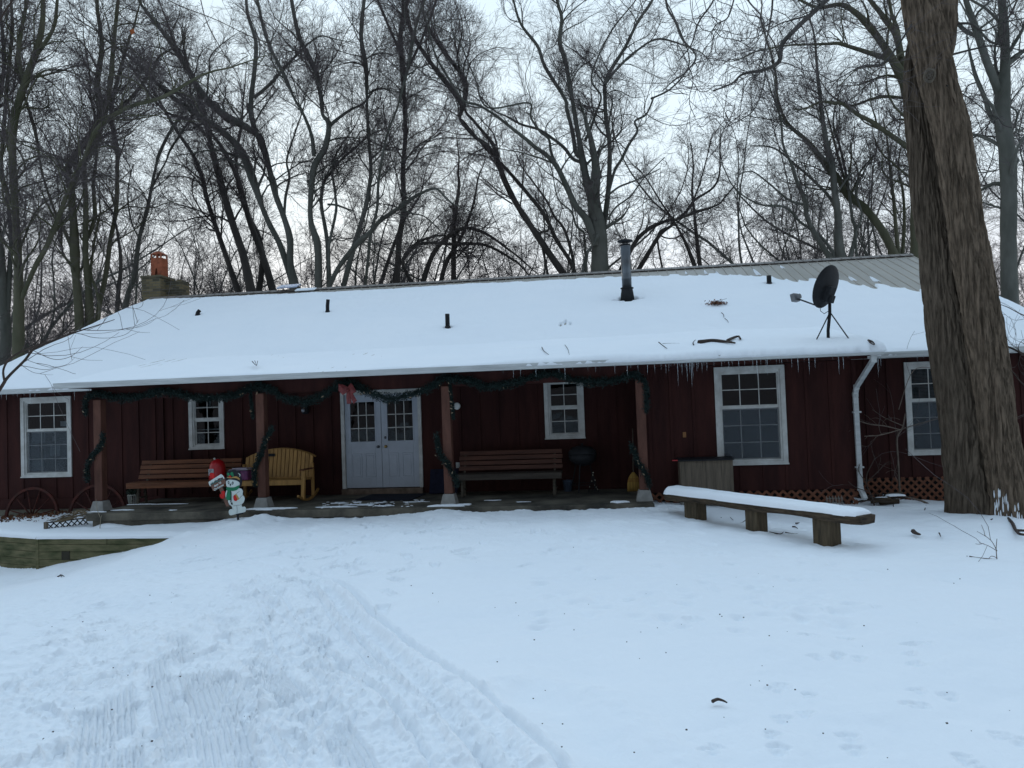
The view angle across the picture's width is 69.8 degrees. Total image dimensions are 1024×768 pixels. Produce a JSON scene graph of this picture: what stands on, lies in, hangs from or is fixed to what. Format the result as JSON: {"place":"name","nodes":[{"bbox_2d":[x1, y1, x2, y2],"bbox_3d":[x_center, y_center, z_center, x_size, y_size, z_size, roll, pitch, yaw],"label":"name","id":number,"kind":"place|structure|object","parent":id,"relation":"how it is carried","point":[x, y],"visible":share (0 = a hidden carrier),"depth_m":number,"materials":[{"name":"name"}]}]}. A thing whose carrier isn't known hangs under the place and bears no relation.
{"place":"outdoors","nodes":[
{"label":"outdoors","id":0,"kind":"place"},
{"bbox_2d":[0,487,1023,767],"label":"snowy ground","id":1,"kind":"structure","parent":0,"point":[332,643],"depth_m":5.64,"materials":[{"name":"snow"}]},
{"bbox_2d":[4,487,59,517],"bbox_3d":[-10.852,3.001,16.604,1.330,1.330,0.210,-2,-9,7],"label":"wagon wheel","id":2,"kind":"object","parent":1,"relation":"on","point":[19,493],"visible":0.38,"depth_m":16.64,"materials":[{"name":"paint"}]},
{"bbox_2d":[0,285,66,361],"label":"bare tree","id":3,"kind":"object","parent":1,"relation":"on","point":[36,319],"visible":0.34,"depth_m":31.56,"materials":[{"name":"brown plant"}]},
{"bbox_2d":[0,0,81,365],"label":"bare tree","id":4,"kind":"object","parent":1,"relation":"on","point":[5,294],"visible":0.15,"depth_m":29.86,"materials":[{"name":"brown wood"}]},
{"bbox_2d":[0,510,83,521],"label":"leaf litter","id":5,"kind":"object","parent":1,"relation":"on","point":[2,517],"visible":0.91,"depth_m":16.14,"materials":[{"name":"brown plant"}]},
{"bbox_2d":[6,260,120,347],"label":"bare tree","id":6,"kind":"object","parent":1,"relation":"on","point":[47,312],"visible":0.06,"depth_m":48.93,"materials":[{"name":"brown plant"}]},
{"bbox_2d":[44,518,87,528],"bbox_3d":[-8.689,2.746,14.349,0.791,0.201,0.080,0,-2,-43],"label":"garden trellis","id":7,"kind":"object","parent":1,"relation":"on","point":[46,525],"visible":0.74,"depth_m":14.29,"materials":[{"name":"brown wood"}]},
{"bbox_2d":[47,509,105,522],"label":"dead stalks","id":8,"kind":"object","parent":1,"relation":"on","point":[73,516],"visible":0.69,"depth_m":14.30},
{"bbox_2d":[11,208,148,349],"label":"bare tree","id":9,"kind":"object","parent":1,"relation":"on","point":[71,284],"visible":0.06,"depth_m":55.78,"materials":[{"name":"brown wood"}]},
{"bbox_2d":[1,184,162,351],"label":"bare tree","id":10,"kind":"object","parent":1,"relation":"on","point":[109,288],"visible":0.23,"depth_m":44.59,"materials":[{"name":"brown wood"}]},
{"bbox_2d":[0,530,183,568],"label":"retaining wall","id":11,"kind":"structure","parent":1,"relation":"on","point":[20,549],"depth_m":13.47,"materials":[{"name":"wood"}]},
{"bbox_2d":[68,484,125,512],"bbox_3d":[-9.248,2.938,16.382,1.400,1.400,0.210,-2,-9,7],"label":"wagon wheel","id":12,"kind":"object","parent":1,"relation":"on","point":[111,488],"visible":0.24,"depth_m":16.45,"materials":[{"name":"paint"}]},
{"bbox_2d":[4,136,193,342],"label":"bare tree","id":13,"kind":"object","parent":1,"relation":"on","point":[28,262],"visible":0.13,"depth_m":57.67,"materials":[{"name":"plant"}]},
{"bbox_2d":[0,221,203,450],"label":"leaning sapling","id":14,"kind":"object","parent":1,"relation":"on","point":[8,376],"visible":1,"depth_m":9.66,"materials":[{"name":"brown plant"}]},
{"bbox_2d":[0,0,215,330],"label":"bare tree","id":15,"kind":"object","parent":1,"relation":"on","point":[84,235],"visible":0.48,"depth_m":30.65,"materials":[{"name":"brown plant"}]},
{"bbox_2d":[3,144,214,352],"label":"bare tree","id":16,"kind":"object","parent":1,"relation":"on","point":[53,289],"visible":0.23,"depth_m":42.55,"materials":[{"name":"brown wood"}]},
{"bbox_2d":[81,176,146,312],"bbox_3d":[-17.256,-2.766,31.861,2.933,13.449,1.744,-2,-2,-11],"label":"dead snag","id":17,"kind":"object","parent":1,"relation":"on","point":[119,280],"visible":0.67,"depth_m":31.46,"materials":[{"name":"brown plant"}]},
{"bbox_2d":[23,248,217,340],"bbox_3d":[-16.860,-1.341,37.343,13.084,11.340,9.367,-2,-2,2],"label":"bare tree","id":18,"kind":"object","parent":1,"relation":"on","point":[46,305],"visible":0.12,"depth_m":34.33,"materials":[{"name":"brown plant"}]},
{"bbox_2d":[57,234,191,308],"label":"bare tree","id":19,"kind":"object","parent":1,"relation":"on","point":[131,268],"visible":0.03,"depth_m":70.19,"materials":[{"name":"brown wood"}]},
{"bbox_2d":[0,0,296,360],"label":"bare tree","id":20,"kind":"object","parent":1,"relation":"on","point":[15,107],"visible":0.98,"depth_m":25.89,"materials":[{"name":"brown plant"}]},
{"bbox_2d":[27,183,269,316],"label":"bare tree","id":21,"kind":"object","parent":1,"relation":"on","point":[231,259],"visible":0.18,"depth_m":48.53,"materials":[{"name":"brown wood"}]},
{"bbox_2d":[83,31,233,309],"bbox_3d":[-15.652,-5.890,33.435,7.302,19.708,5.600,-2,-2,7],"label":"bare tree","id":22,"kind":"object","parent":1,"relation":"on","point":[134,271],"visible":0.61,"depth_m":33.50,"materials":[{"name":"brown wood"}]},
{"bbox_2d":[45,225,283,315],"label":"bare tree","id":23,"kind":"object","parent":1,"relation":"on","point":[175,274],"visible":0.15,"depth_m":40.11,"materials":[{"name":"brown wood"}]},
{"bbox_2d":[0,0,347,118],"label":"drooping bough","id":24,"kind":"object","parent":1,"relation":"on","point":[132,31],"visible":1,"depth_m":10.80,"materials":[{"name":"brown plant"}]},
{"bbox_2d":[45,172,314,329],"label":"bare tree","id":25,"kind":"object","parent":1,"relation":"on","point":[127,251],"visible":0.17,"depth_m":50.67,"materials":[{"name":"brown wood"}]},
{"bbox_2d":[101,0,313,291],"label":"bare tree","id":26,"kind":"object","parent":1,"relation":"on","point":[223,192],"visible":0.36,"depth_m":38.67,"materials":[{"name":"brown plant"}]},
{"bbox_2d":[50,0,373,288],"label":"bare tree","id":27,"kind":"object","parent":1,"relation":"on","point":[253,130],"visible":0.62,"depth_m":33.59,"materials":[{"name":"brown wood"}]},
{"bbox_2d":[159,181,283,294],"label":"bare tree","id":28,"kind":"object","parent":1,"relation":"on","point":[211,251],"visible":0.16,"depth_m":49.09,"materials":[{"name":"plant"}]},
{"bbox_2d":[209,470,245,519],"bbox_3d":[-5.219,2.074,13.466,0.704,0.995,0.038,-2,-2,7],"label":"snowman sign","id":29,"kind":"object","parent":1,"relation":"on","point":[233,497],"visible":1,"depth_m":13.45,"materials":[{"name":"wood"}]},
{"bbox_2d":[208,458,225,480],"bbox_3d":[-6.126,1.766,15.270,0.340,0.470,0.348,-2,-2,7],"label":"red container","id":30,"kind":"object","parent":29,"relation":"attached to","point":[217,467],"visible":0.86,"depth_m":15.15,"materials":[{"name":"plastic"}]},
{"bbox_2d":[134,191,372,294],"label":"bare tree","id":31,"kind":"object","parent":1,"relation":"on","point":[212,269],"visible":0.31,"depth_m":40.77,"materials":[{"name":"plant"}]},
{"bbox_2d":[207,238,314,292],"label":"bare tree","id":32,"kind":"object","parent":1,"relation":"on","point":[278,270],"visible":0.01,"depth_m":66.26,"materials":[{"name":"brown plant"}]},
{"bbox_2d":[195,266,358,293],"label":"bare tree","id":33,"kind":"object","parent":1,"relation":"on","point":[307,278],"visible":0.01,"depth_m":54.24,"materials":[{"name":"brown plant"}]},
{"bbox_2d":[273,192,435,287],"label":"bare tree","id":34,"kind":"object","parent":1,"relation":"on","point":[364,262],"visible":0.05,"depth_m":50.60,"materials":[{"name":"plant"}]},
{"bbox_2d":[223,0,491,287],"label":"bare tree","id":35,"kind":"object","parent":1,"relation":"on","point":[314,67],"visible":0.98,"depth_m":32.24,"materials":[{"name":"brown wood"}]},
{"bbox_2d":[337,228,418,285],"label":"bare tree","id":36,"kind":"object","parent":1,"relation":"on","point":[382,269],"visible":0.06,"depth_m":61.77,"materials":[{"name":"brown wood"}]},
{"bbox_2d":[253,138,520,289],"bbox_3d":[-6.659,-4.196,42.735,12.087,16.668,13.326,-3,-2,39],"label":"bare tree","id":37,"kind":"object","parent":1,"relation":"on","point":[374,277],"visible":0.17,"depth_m":38.60,"materials":[{"name":"plant"}]},
{"bbox_2d":[292,163,508,287],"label":"bare tree","id":38,"kind":"object","parent":1,"relation":"on","point":[358,275],"visible":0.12,"depth_m":44.78,"materials":[{"name":"brown plant"}]},
{"bbox_2d":[296,150,513,285],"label":"bare tree","id":39,"kind":"object","parent":1,"relation":"on","point":[434,268],"visible":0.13,"depth_m":43.19,"materials":[{"name":"plant"}]},
{"bbox_2d":[345,0,479,282],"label":"bare tree","id":40,"kind":"object","parent":1,"relation":"on","point":[397,271],"visible":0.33,"depth_m":36.15,"materials":[{"name":"brown plant"}]},
{"bbox_2d":[366,99,551,283],"bbox_3d":[-2.341,-5.533,37.139,11.493,18.301,7.988,-2,-2,7],"label":"bare tree","id":41,"kind":"object","parent":1,"relation":"on","point":[454,245],"visible":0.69,"depth_m":36.69,"materials":[{"name":"brown plant"}]},
{"bbox_2d":[381,227,541,278],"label":"bare tree","id":42,"kind":"object","parent":1,"relation":"on","point":[496,257],"visible":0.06,"depth_m":65.00,"materials":[{"name":"brown wood"}]},
{"bbox_2d":[364,0,586,273],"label":"bare tree","id":43,"kind":"object","parent":1,"relation":"on","point":[501,167],"visible":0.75,"depth_m":33.19,"materials":[{"name":"brown plant"}]},
{"bbox_2d":[340,145,619,281],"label":"bare tree","id":44,"kind":"object","parent":1,"relation":"on","point":[469,272],"visible":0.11,"depth_m":41.15,"materials":[{"name":"plant"}]},
{"bbox_2d":[0,239,1023,526],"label":"lodge","id":45,"kind":"structure","parent":1,"relation":"on","point":[782,415],"depth_m":15.79,"materials":[{"name":"red"}]},
{"bbox_2d":[20,396,72,477],"bbox_3d":[-10.631,1.237,17.314,1.667,2.259,0.995,-2,-2,7],"label":"window","id":46,"kind":"structure","parent":45,"relation":"in","point":[46,437],"depth_m":16.96,"materials":[{"name":"white glass"}]},
{"bbox_2d":[82,430,105,482],"bbox_3d":[-8.213,1.438,14.437,0.513,1.053,0.206,-2,-2,7],"label":"post garland","id":47,"kind":"object","parent":45,"relation":"attached to","point":[89,460],"visible":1,"depth_m":14.43,"materials":[{"name":"green plastic"}]},
{"bbox_2d":[125,489,143,503],"bbox_3d":[-7.957,2.312,15.483,0.376,0.447,0.405,-1,-2,-24],"label":"plant basket","id":48,"kind":"object","parent":45,"relation":"on","point":[131,496],"visible":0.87,"depth_m":15.43,"materials":[{"name":"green plant"}]},
{"bbox_2d":[126,458,241,503],"bbox_3d":[-6.894,2.054,15.490,2.300,0.886,0.580,-2,-2,7],"label":"porch bench","id":49,"kind":"object","parent":45,"relation":"on","point":[173,472],"visible":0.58,"depth_m":15.65,"materials":[{"name":"brown wood"}]},
{"bbox_2d":[188,396,224,449],"bbox_3d":[-6.753,0.827,16.832,1.231,1.715,0.995,-2,-2,7],"label":"window","id":50,"kind":"structure","parent":45,"relation":"in","point":[206,419],"depth_m":16.44,"materials":[{"name":"white glass"}]},
{"bbox_2d":[250,425,274,487],"bbox_3d":[-4.741,1.373,14.007,0.591,1.219,0.195,-2,-2,7],"label":"post garland","id":51,"kind":"object","parent":45,"relation":"attached to","point":[259,455],"visible":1,"depth_m":14.00,"materials":[{"name":"green plastic"}]},
{"bbox_2d":[242,448,318,500],"bbox_3d":[-4.944,1.885,15.227,1.605,1.072,1.069,-2,-2,7],"label":"rocking bench","id":52,"kind":"object","parent":45,"relation":"on","point":[303,465],"visible":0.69,"depth_m":15.42,"materials":[{"name":"yellow wood"}]},
{"bbox_2d":[230,467,252,480],"bbox_3d":[-5.588,1.858,15.193,0.420,0.257,0.300,-2,-2,7],"label":"storage tote","id":53,"kind":"object","parent":52,"relation":"on","point":[246,473],"visible":0.65,"depth_m":15.07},
{"bbox_2d":[91,500,628,511],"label":"porch snow","id":54,"kind":"structure","parent":45,"relation":"on","point":[437,505],"depth_m":13.86,"materials":[{"name":"snow"}]},
{"bbox_2d":[344,395,382,487],"bbox_3d":[-3.195,1.247,16.151,0.803,2.015,0.568,-2,-2,7],"label":"door","id":55,"kind":"structure","parent":45,"relation":"in","point":[364,465],"depth_m":15.94,"materials":[{"name":"white wood"}]},
{"bbox_2d":[81,369,651,417],"bbox_3d":[-3.015,0.300,13.843,11.151,0.938,0.246,-2,-2,7],"label":"garland","id":56,"kind":"object","parent":45,"relation":"attached to","point":[319,396],"visible":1,"depth_m":13.78,"materials":[{"name":"green plant"}]},
{"bbox_2d":[248,391,254,418],"bbox_3d":[-4.993,0.391,14.081,0.132,0.593,0.135,-1,-2,-21],"label":"garland tail","id":57,"kind":"object","parent":56,"relation":"hanging from","point":[252,411],"visible":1,"depth_m":14.09},
{"bbox_2d":[338,383,356,403],"bbox_3d":[-3.077,0.179,13.712,0.353,0.390,0.150,-2,-2,7],"label":"ribbon bow","id":58,"kind":"object","parent":56,"relation":"attached to","point":[349,390],"visible":1,"depth_m":13.71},
{"bbox_2d":[448,381,455,419],"bbox_3d":[-1.125,0.286,13.603,0.170,0.794,0.144,-1,-2,-23],"label":"garland tail","id":59,"kind":"object","parent":56,"relation":"hanging from","point":[450,392],"visible":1,"depth_m":13.59},
{"bbox_2d":[356,493,425,500],"bbox_3d":[-2.493,2.316,15.031,1.211,0.013,1.043,-2,-2,12],"label":"door mat","id":60,"kind":"object","parent":45,"relation":"on","point":[393,497],"depth_m":14.96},
{"bbox_2d":[381,393,419,486],"bbox_3d":[-2.382,1.215,16.048,0.823,2.015,0.568,-2,-2,7],"label":"door","id":61,"kind":"structure","parent":45,"relation":"in","point":[400,456],"depth_m":15.84,"materials":[{"name":"white wood"}]},
{"bbox_2d":[429,469,458,493],"bbox_3d":[-1.428,2.039,15.406,0.600,0.497,0.205,-2,-2,7],"label":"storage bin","id":62,"kind":"object","parent":45,"relation":"on","point":[436,481],"visible":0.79,"depth_m":15.41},
{"bbox_2d":[433,431,460,487],"bbox_3d":[-1.198,1.406,13.560,0.510,1.085,0.222,-2,-2,7],"label":"post garland","id":63,"kind":"object","parent":45,"relation":"attached to","point":[453,475],"visible":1,"depth_m":13.54,"materials":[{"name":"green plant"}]},
{"bbox_2d":[458,449,562,496],"bbox_3d":[-0.048,1.789,14.748,2.120,0.886,0.580,-2,-2,7],"label":"porch bench","id":64,"kind":"object","parent":45,"relation":"on","point":[505,458],"visible":0.89,"depth_m":14.88,"materials":[{"name":"brown wood"}]},
{"bbox_2d":[543,382,585,439],"bbox_3d":[1.151,0.524,15.836,1.231,1.708,0.995,-2,-2,7],"label":"window","id":65,"kind":"structure","parent":45,"relation":"in","point":[563,402],"depth_m":15.46,"materials":[{"name":"white glass"}]},
{"bbox_2d":[562,475,572,491],"bbox_3d":[1.139,2.036,15.050,0.222,0.322,0.222,-2,-2,7],"label":"zinc pail","id":66,"kind":"object","parent":45,"relation":"on","point":[567,485],"visible":1,"depth_m":14.97,"materials":[{"name":"metal"}]},
{"bbox_2d":[568,443,596,492],"bbox_3d":[1.433,1.686,14.846,0.580,0.971,0.588,-2,-2,7],"label":"kettle grill","id":67,"kind":"object","parent":45,"relation":"on","point":[582,455],"visible":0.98,"depth_m":14.66,"materials":[{"name":"metal"}]},
{"bbox_2d":[627,428,638,490],"bbox_3d":[2.415,1.515,14.681,0.216,1.252,0.174,-1,-2,-31],"label":"straw broom","id":68,"kind":"object","parent":45,"relation":"on","point":[633,482],"visible":0.86,"depth_m":14.64,"materials":[{"name":"yellow wood"}]},
{"bbox_2d":[627,441,652,488],"bbox_3d":[2.304,1.450,13.097,0.460,0.880,0.225,-2,-2,7],"label":"post garland","id":69,"kind":"object","parent":45,"relation":"attached to","point":[637,460],"visible":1,"depth_m":13.09,"materials":[{"name":"green plant"}]},
{"bbox_2d":[697,335,740,343],"bbox_3d":[4.112,-0.837,13.779,1.084,0.231,0.673,-1,-2,-30],"label":"fallen branch","id":70,"kind":"object","parent":45,"relation":"on","point":[728,340],"visible":0.99,"depth_m":13.79,"materials":[{"name":"wood"}]},
{"bbox_2d":[713,362,789,465],"bbox_3d":[4.508,0.606,14.147,1.674,2.259,0.995,-2,-2,7],"label":"window","id":71,"kind":"structure","parent":45,"relation":"in","point":[750,401],"depth_m":14.57,"materials":[{"name":"white glass"}]},
{"bbox_2d":[790,265,848,338],"bbox_3d":[5.707,-1.450,13.686,0.761,1.417,0.829,-2,-2,-7],"label":"satellite dish","id":72,"kind":"object","parent":45,"relation":"attached to","point":[825,286],"visible":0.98,"depth_m":13.42,"materials":[{"name":"metal"}]},
{"bbox_2d":[903,361,940,455],"bbox_3d":[8.476,0.488,14.906,1.667,2.259,0.995,-2,-2,7],"label":"window","id":73,"kind":"structure","parent":45,"relation":"in","point":[925,439],"depth_m":14.59,"materials":[{"name":"white glass"}]},
{"bbox_2d":[42,547,1009,757],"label":"bud scale litter","id":74,"kind":"object","parent":1,"relation":"on","point":[545,690],"visible":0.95,"depth_m":4.70,"materials":[{"name":"brown plant"}]},
{"bbox_2d":[392,0,741,272],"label":"bare tree","id":75,"kind":"object","parent":1,"relation":"on","point":[594,217],"visible":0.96,"depth_m":31.66,"materials":[{"name":"brown wood"}]},
{"bbox_2d":[473,112,715,275],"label":"bare tree","id":76,"kind":"object","parent":1,"relation":"on","point":[560,252],"visible":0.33,"depth_m":40.19,"materials":[{"name":"brown wood"}]},
{"bbox_2d":[551,226,704,273],"bbox_3d":[5.235,-2.220,34.854,9.659,11.384,8.761,-2,-2,11],"label":"bare tree","id":77,"kind":"object","parent":1,"relation":"on","point":[686,261],"visible":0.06,"depth_m":35.76,"materials":[{"name":"brown wood"}]},
{"bbox_2d":[599,108,757,269],"bbox_3d":[7.606,-5.013,33.230,8.247,16.348,5.025,-1,-2,-18],"label":"bare tree","id":78,"kind":"object","parent":1,"relation":"on","point":[684,215],"visible":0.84,"depth_m":33.86,"materials":[{"name":"brown plant"}]},
{"bbox_2d":[581,192,797,270],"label":"bare tree","id":79,"kind":"object","parent":1,"relation":"on","point":[638,260],"visible":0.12,"depth_m":46.11,"materials":[{"name":"plant"}]},
{"bbox_2d":[672,456,733,504],"bbox_3d":[3.528,1.820,13.583,1.100,0.920,0.401,-2,-2,7],"label":"plywood cabinet","id":80,"kind":"object","parent":1,"relation":"on","point":[714,472],"visible":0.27,"depth_m":13.42,"materials":[{"name":"wood"}]},
{"bbox_2d":[659,229,748,266],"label":"bare tree","id":81,"kind":"object","parent":1,"relation":"on","point":[702,247],"visible":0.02,"depth_m":60.96,"materials":[{"name":"brown wood"}]},
{"bbox_2d":[582,25,907,264],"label":"bare tree","id":82,"kind":"object","parent":1,"relation":"on","point":[737,213],"visible":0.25,"depth_m":49.78,"materials":[{"name":"brown wood"}]},
{"bbox_2d":[663,485,874,546],"bbox_3d":[3.624,1.947,10.905,0.436,0.624,3.580,-1,-2,-31],"label":"log bench","id":83,"kind":"object","parent":1,"relation":"on","point":[828,519],"visible":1,"depth_m":10.52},
{"bbox_2d":[670,123,901,264],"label":"bare tree","id":84,"kind":"object","parent":1,"relation":"on","point":[840,194],"visible":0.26,"depth_m":40.35,"materials":[{"name":"brown wood"}]},
{"bbox_2d":[579,0,1023,518],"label":"twin trunk tree","id":85,"kind":"object","parent":1,"relation":"on","point":[982,455],"visible":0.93,"depth_m":11.47,"materials":[{"name":"brown plant"}]},
{"bbox_2d":[695,152,909,265],"bbox_3d":[15.700,-4.174,34.863,14.478,14.519,6.181,-1,-2,-24],"label":"bare tree","id":86,"kind":"object","parent":1,"relation":"on","point":[784,253],"visible":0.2,"depth_m":33.97,"materials":[{"name":"plant"}]},
{"bbox_2d":[712,0,907,257],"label":"bare tree","id":87,"kind":"object","parent":1,"relation":"on","point":[838,251],"visible":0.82,"depth_m":30.57,"materials":[{"name":"brown wood"}]},
{"bbox_2d":[711,0,910,254],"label":"bare tree","id":88,"kind":"object","parent":1,"relation":"on","point":[884,234],"visible":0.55,"depth_m":31.57,"materials":[{"name":"brown plant"}]},
{"bbox_2d":[725,141,909,261],"bbox_3d":[15.691,-4.682,34.932,8.388,15.584,15.442,-3,-2,27],"label":"bare tree","id":89,"kind":"object","parent":1,"relation":"on","point":[774,241],"visible":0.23,"depth_m":34.92,"materials":[{"name":"brown wood"}]},
{"bbox_2d":[682,44,1023,302],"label":"bare tree","id":90,"kind":"object","parent":1,"relation":"on","point":[985,215],"visible":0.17,"depth_m":41.67,"materials":[{"name":"brown wood"}]},
{"bbox_2d":[689,0,1023,257],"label":"bare tree","id":91,"kind":"object","parent":1,"relation":"on","point":[889,25],"visible":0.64,"depth_m":29.84,"materials":[{"name":"brown plant"}]},
{"bbox_2d":[811,445,935,505],"bbox_3d":[6.141,1.650,12.625,1.770,1.122,1.486,-2,-2,7],"label":"bare shrub","id":92,"kind":"object","parent":1,"relation":"on","point":[866,481],"visible":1,"depth_m":13.24,"materials":[{"name":"brown plant"}]},
{"bbox_2d":[851,492,913,503],"bbox_3d":[6.810,2.161,13.741,1.274,0.226,0.772,-1,-2,-27],"label":"brush pile","id":93,"kind":"object","parent":1,"relation":"on","point":[868,499],"visible":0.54,"depth_m":13.64,"materials":[{"name":"brown plant"}]},
{"bbox_2d":[870,497,890,502],"bbox_3d":[6.779,2.138,13.505,0.343,0.110,0.100,-3,-2,19],"label":"split log","id":94,"kind":"object","parent":93,"relation":"on","point":[884,499],"visible":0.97,"depth_m":13.46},
{"bbox_2d":[860,333,936,503],"bbox_3d":[6.971,0.672,13.975,2.561,3.369,1.973,-3,-2,32],"label":"dogwood","id":95,"kind":"object","parent":1,"relation":"on","point":[897,436],"visible":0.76,"depth_m":13.88,"materials":[{"name":"brown plant"}]},
{"bbox_2d":[854,56,1023,303],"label":"bare tree","id":96,"kind":"object","parent":1,"relation":"on","point":[897,209],"visible":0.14,"depth_m":30.35,"materials":[{"name":"brown wood"}]},
{"bbox_2d":[861,0,1023,304],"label":"bare tree","id":97,"kind":"object","parent":1,"relation":"on","point":[1000,80],"visible":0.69,"depth_m":23.23,"materials":[{"name":"grey wood"}]},
{"bbox_2d":[877,174,1023,278],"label":"bare tree","id":98,"kind":"object","parent":1,"relation":"on","point":[909,223],"visible":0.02,"depth_m":58.93,"materials":[{"name":"plant"}]},
{"bbox_2d":[906,449,996,561],"bbox_3d":[4.904,1.969,8.369,1.489,2.439,0.711,0,-2,-42],"label":"bare shrub","id":99,"kind":"object","parent":1,"relation":"on","point":[977,531],"visible":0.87,"depth_m":8.57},
{"bbox_2d":[965,75,1023,283],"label":"bare tree","id":100,"kind":"object","parent":1,"relation":"on","point":[1018,215],"visible":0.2,"depth_m":41.08,"materials":[{"name":"brown wood"}]},
{"bbox_2d":[965,303,1023,418],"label":"twiggy sapling","id":101,"kind":"object","parent":1,"relation":"on","point":[1018,351],"visible":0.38,"depth_m":12.01,"materials":[{"name":"brown plant"}]},
{"bbox_2d":[990,517,1023,535],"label":"fallen limb","id":102,"kind":"object","parent":1,"relation":"on","point":[1015,529],"visible":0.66,"depth_m":10.19,"materials":[{"name":"wood"}]},
{"bbox_2d":[992,230,1023,306],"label":"bare tree","id":103,"kind":"object","parent":1,"relation":"on","point":[1018,274],"visible":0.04,"depth_m":62.97,"materials":[{"name":"brown wood"}]},
{"bbox_2d":[993,240,1023,306],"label":"bare tree","id":104,"kind":"object","parent":1,"relation":"on","point":[1018,276],"visible":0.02,"depth_m":44.83,"materials":[{"name":"brown plant"}]},
{"bbox_2d":[0,0,1023,354],"label":"sky","id":105,"kind":"structure","parent":0,"point":[490,6],"materials":[{"name":"white"}]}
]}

